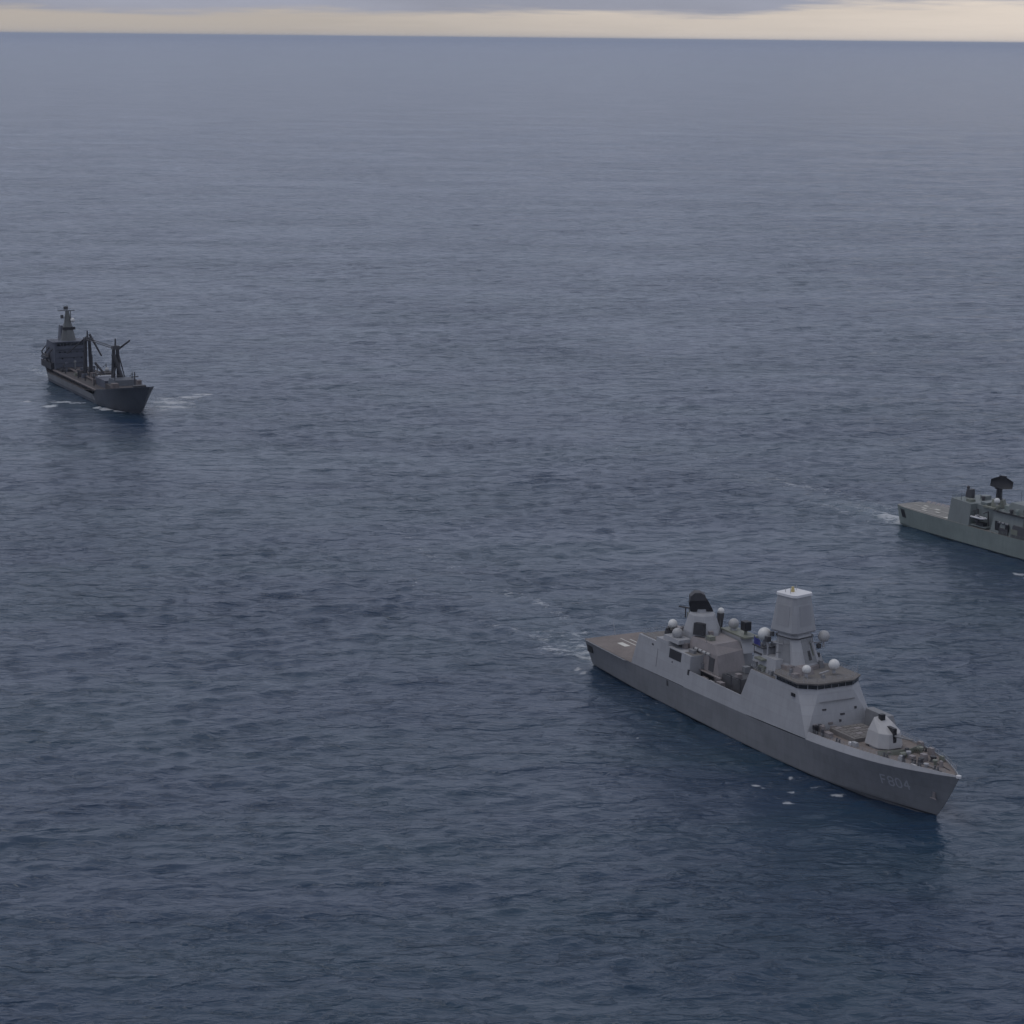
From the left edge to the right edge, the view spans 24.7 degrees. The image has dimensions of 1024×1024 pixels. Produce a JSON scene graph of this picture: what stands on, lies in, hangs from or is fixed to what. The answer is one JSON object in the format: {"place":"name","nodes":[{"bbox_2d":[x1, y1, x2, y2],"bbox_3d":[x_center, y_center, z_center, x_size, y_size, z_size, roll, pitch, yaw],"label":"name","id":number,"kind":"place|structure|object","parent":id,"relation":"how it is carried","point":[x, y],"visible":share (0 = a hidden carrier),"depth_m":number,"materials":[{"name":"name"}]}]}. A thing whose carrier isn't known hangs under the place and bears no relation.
{"place":"outdoors","nodes":[
{"label":"outdoors","id":0,"kind":"place"},
{"bbox_2d":[0,35,1023,1023],"bbox_3d":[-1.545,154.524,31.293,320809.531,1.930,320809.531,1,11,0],"label":"sea","id":1,"kind":"structure","parent":0,"point":[495,383],"depth_m":785.22,"materials":[{"name":"liquid"}]},
{"bbox_2d":[41,306,153,412],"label":"tanker","id":2,"kind":"object","parent":1,"relation":"on","point":[66,366],"visible":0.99,"depth_m":1043.79,"materials":[{"name":"grey metal"}]},
{"bbox_2d":[41,353,48,358],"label":"lifeboat","id":3,"kind":"object","parent":2,"relation":"hanging from","point":[44,355],"visible":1,"depth_m":1080.62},
{"bbox_2d":[584,585,960,814],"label":"frigate","id":4,"kind":"object","parent":1,"relation":"on","point":[789,680],"visible":0.98,"depth_m":524.08,"materials":[{"name":"grey metal"}]},
{"bbox_2d":[812,725,818,733],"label":"doorway","id":5,"kind":"structure","parent":4,"relation":"in","point":[815,727],"depth_m":509.40,"materials":[{"name":"black paint"}]},
{"bbox_2d":[897,475,1023,559],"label":"frigate","id":6,"kind":"object","parent":1,"relation":"on","point":[1000,529],"visible":0.97,"depth_m":747.11,"materials":[{"name":"grey metal"}]},
{"bbox_2d":[970,515,986,520],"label":"inflatable boat","id":7,"kind":"object","parent":6,"relation":"hanging from","point":[979,517],"visible":1,"depth_m":744.16,"materials":[{"name":"grey rubber"}]},
{"bbox_2d":[0,0,1023,45],"label":"sky","id":8,"kind":"structure","parent":0,"point":[921,22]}
]}

